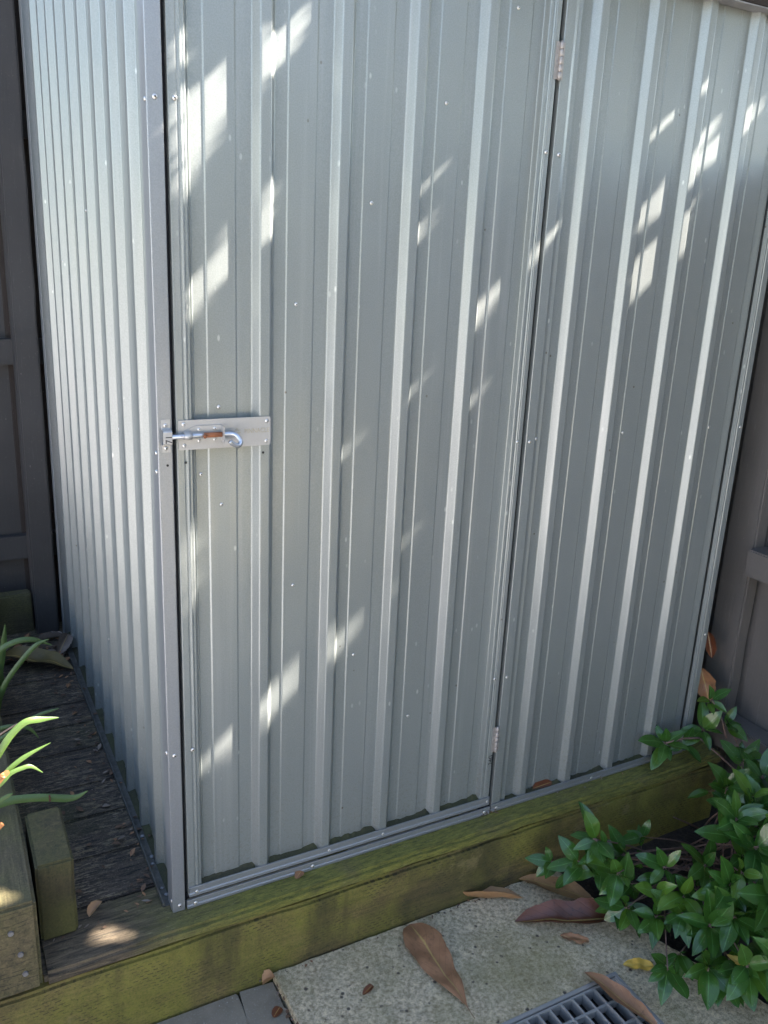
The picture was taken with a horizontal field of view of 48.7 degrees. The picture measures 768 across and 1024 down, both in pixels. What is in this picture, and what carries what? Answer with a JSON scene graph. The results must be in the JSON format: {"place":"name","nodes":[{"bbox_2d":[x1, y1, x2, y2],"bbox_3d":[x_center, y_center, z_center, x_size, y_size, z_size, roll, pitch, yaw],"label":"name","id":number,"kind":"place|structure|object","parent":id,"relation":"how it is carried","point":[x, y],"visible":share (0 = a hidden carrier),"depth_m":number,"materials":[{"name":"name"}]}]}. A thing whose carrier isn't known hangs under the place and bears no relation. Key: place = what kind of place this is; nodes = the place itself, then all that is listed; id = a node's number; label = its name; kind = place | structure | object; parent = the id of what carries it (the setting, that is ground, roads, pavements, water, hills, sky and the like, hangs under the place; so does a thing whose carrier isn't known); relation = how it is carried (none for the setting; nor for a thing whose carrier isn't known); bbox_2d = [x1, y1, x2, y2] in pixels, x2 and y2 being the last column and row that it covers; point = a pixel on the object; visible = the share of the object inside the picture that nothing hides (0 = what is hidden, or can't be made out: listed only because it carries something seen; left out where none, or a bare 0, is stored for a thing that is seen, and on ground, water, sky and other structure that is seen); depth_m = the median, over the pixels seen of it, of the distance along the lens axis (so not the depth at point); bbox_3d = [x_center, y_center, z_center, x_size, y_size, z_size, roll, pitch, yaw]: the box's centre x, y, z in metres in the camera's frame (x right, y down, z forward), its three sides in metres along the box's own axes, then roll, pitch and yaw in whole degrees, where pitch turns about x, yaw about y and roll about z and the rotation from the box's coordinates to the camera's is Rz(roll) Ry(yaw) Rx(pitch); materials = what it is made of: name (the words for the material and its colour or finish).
{"place":"outdoors","nodes":[
{"label":"outdoors","id":0,"kind":"place"},
{"bbox_2d":[156,982,290,1023],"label":"pavement","id":1,"kind":"structure","parent":0,"point":[258,1004],"depth_m":1.82,"materials":[{"name":"grey concrete"}]},
{"bbox_2d":[262,969,274,983],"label":"fallen leaf","id":2,"kind":"object","parent":1,"relation":"on","point":[267,975],"visible":1,"depth_m":1.89,"materials":[{"name":"beige plant"}]},
{"bbox_2d":[272,1006,282,1016],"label":"fallen leaf","id":3,"kind":"object","parent":1,"relation":"on","point":[277,1011],"visible":1,"depth_m":1.82,"materials":[{"name":"brown plant"}]},
{"bbox_2d":[42,795,767,1023],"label":"ground","id":4,"kind":"structure","parent":0,"point":[687,834],"depth_m":2.31,"materials":[{"name":"soil"}]},
{"bbox_2d":[0,0,61,633],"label":"charcoal fence","id":5,"kind":"object","parent":4,"relation":"on","point":[28,553],"visible":0.13,"depth_m":2.84,"materials":[{"name":"paint"}]},
{"bbox_2d":[0,621,720,1023],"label":"timber deck","id":6,"kind":"structure","parent":4,"relation":"on","point":[152,961],"depth_m":1.99,"materials":[{"name":"wood"}]},
{"bbox_2d":[0,589,33,635],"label":"sleeper","id":7,"kind":"object","parent":6,"relation":"on","point":[16,615],"visible":0.69,"depth_m":3.02,"materials":[{"name":"green wood"}]},
{"bbox_2d":[0,714,42,998],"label":"retaining timber","id":8,"kind":"object","parent":6,"relation":"on","point":[20,964],"visible":0.89,"depth_m":1.60,"materials":[{"name":"wood"}]},
{"bbox_2d":[6,646,72,668],"bbox_3d":[-1.148,0.484,2.799,0.258,0.045,0.093,3,17,0],"label":"fallen leaf","id":9,"kind":"object","parent":6,"relation":"on","point":[37,654],"visible":0.82,"depth_m":2.81,"materials":[{"name":"plant"}]},
{"bbox_2d":[25,807,77,939],"bbox_3d":[-0.697,0.751,1.776,0.073,0.182,0.189,-6,19,-27],"label":"timber offcut","id":10,"kind":"object","parent":6,"relation":"on","point":[51,859],"visible":0.98,"depth_m":1.71,"materials":[{"name":"wood"}]},
{"bbox_2d":[87,900,101,916],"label":"fallen leaf","id":11,"kind":"object","parent":6,"relation":"on","point":[92,907],"visible":1,"depth_m":1.78,"materials":[{"name":"beige plant"}]},
{"bbox_2d":[295,870,303,878],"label":"fallen leaf","id":12,"kind":"object","parent":6,"relation":"on","point":[299,874],"visible":1,"depth_m":1.92,"materials":[{"name":"brown plant"}]},
{"bbox_2d":[6,633,622,1023],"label":"leaf litter","id":13,"kind":"object","parent":6,"relation":"on","point":[132,851],"visible":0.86,"depth_m":2.14,"materials":[{"name":"brown plant"}]},
{"bbox_2d":[38,631,61,639],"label":"fallen leaf","id":14,"kind":"object","parent":13,"relation":"on","point":[49,635],"visible":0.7,"depth_m":2.97,"materials":[{"name":"plant"}]},
{"bbox_2d":[57,633,72,653],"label":"fallen leaf","id":15,"kind":"object","parent":13,"relation":"on","point":[64,642],"visible":0.95,"depth_m":2.91,"materials":[{"name":"plant"}]},
{"bbox_2d":[18,0,767,912],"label":"garden shed","id":16,"kind":"structure","parent":6,"relation":"on","point":[394,356],"depth_m":1.82,"materials":[{"name":"metal"}]},
{"bbox_2d":[163,0,565,896],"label":"door","id":17,"kind":"structure","parent":16,"relation":"in","point":[356,188],"depth_m":1.69,"materials":[{"name":"metal"}]},
{"bbox_2d":[532,779,551,788],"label":"fallen leaf","id":18,"kind":"object","parent":16,"relation":"on","point":[542,783],"visible":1,"depth_m":2.26,"materials":[{"name":"brown plant"}]},
{"bbox_2d":[525,685,767,1011],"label":"glossy shrub","id":19,"kind":"object","parent":4,"relation":"on","point":[730,906],"visible":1,"depth_m":2.01,"materials":[{"name":"green plant"}]},
{"bbox_2d":[698,668,715,699],"bbox_3d":[0.930,0.504,2.464,0.064,0.092,0.037,13,20,30],"label":"fallen leaf","id":20,"kind":"object","parent":19,"relation":"on","point":[707,679],"visible":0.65,"depth_m":2.47,"materials":[{"name":"brown plant"}]},
{"bbox_2d":[727,954,739,964],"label":"fallen leaf","id":21,"kind":"object","parent":19,"relation":"in","point":[734,958],"visible":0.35,"depth_m":1.85,"materials":[{"name":"yellow plant"}]},
{"bbox_2d":[680,198,767,825],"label":"grey brown fence","id":22,"kind":"object","parent":4,"relation":"on","point":[737,663],"visible":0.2,"depth_m":2.45,"materials":[{"name":"paint"}]},
{"bbox_2d":[273,871,767,1023],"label":"concrete path","id":23,"kind":"structure","parent":0,"point":[507,966],"depth_m":1.92,"materials":[{"name":"grey concrete"}]},
{"bbox_2d":[362,984,373,994],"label":"fallen leaf","id":24,"kind":"object","parent":23,"relation":"on","point":[368,988],"visible":1,"depth_m":1.86,"materials":[{"name":"brown plant"}]},
{"bbox_2d":[403,922,474,1018],"bbox_3d":[0.129,1.029,1.924,0.097,0.015,0.290,-6,19,-27],"label":"fallen leaf","id":25,"kind":"object","parent":23,"relation":"on","point":[426,946],"visible":1,"depth_m":1.95,"materials":[{"name":"brown plant"}]},
{"bbox_2d":[463,886,524,898],"bbox_3d":[0.262,0.956,2.147,0.193,0.034,0.052,3,17,1],"label":"fallen leaf","id":26,"kind":"object","parent":23,"relation":"on","point":[493,892],"visible":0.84,"depth_m":2.13,"materials":[{"name":"brown plant"}]},
{"bbox_2d":[519,874,591,898],"bbox_3d":[0.450,0.961,2.167,0.215,0.022,0.066,11,19,25],"label":"fallen leaf","id":27,"kind":"object","parent":23,"relation":"on","point":[574,890],"visible":0.71,"depth_m":2.17,"materials":[{"name":"brown plant"}]},
{"bbox_2d":[515,897,604,923],"bbox_3d":[0.459,0.985,2.073,0.279,0.043,0.077,2,17,-2],"label":"fallen leaf","id":28,"kind":"object","parent":23,"relation":"on","point":[581,910],"visible":0.77,"depth_m":2.09,"materials":[{"name":"brown plant"}]},
{"bbox_2d":[560,932,588,943],"bbox_3d":[0.455,1.017,2.028,0.068,0.008,0.029,9,18,19],"label":"fallen leaf","id":29,"kind":"object","parent":23,"relation":"on","point":[577,938],"visible":1,"depth_m":2.03,"materials":[{"name":"brown plant"}]},
{"bbox_2d":[501,972,663,1023],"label":"drain grate","id":30,"kind":"object","parent":23,"relation":"in","point":[561,1006],"visible":0.68,"depth_m":1.85,"materials":[{"name":"grey metal"}]},
{"bbox_2d":[585,972,656,1023],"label":"fallen leaf","id":31,"kind":"object","parent":30,"relation":"on","point":[618,993],"visible":1,"depth_m":1.86,"materials":[{"name":"brown plant"}]},
{"bbox_2d":[623,958,653,970],"bbox_3d":[0.586,1.043,1.957,0.070,0.009,0.034,5,17,8],"label":"fallen leaf","id":32,"kind":"object","parent":23,"relation":"on","point":[640,963],"visible":1,"depth_m":1.96,"materials":[{"name":"yellow plant"}]},
{"bbox_2d":[706,631,716,657],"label":"fallen leaf","id":33,"kind":"object","parent":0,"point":[711,648],"visible":0.86,"depth_m":2.44,"materials":[{"name":"brown plant"}]},
{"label":"garden soil","id":34,"kind":"structure","parent":0,"visible":0},
{"bbox_2d":[0,624,87,828],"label":"strappy plant","id":35,"kind":"object","parent":34,"relation":"on","point":[9,771],"visible":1,"depth_m":1.82,"materials":[{"name":"green plant"}]}
]}

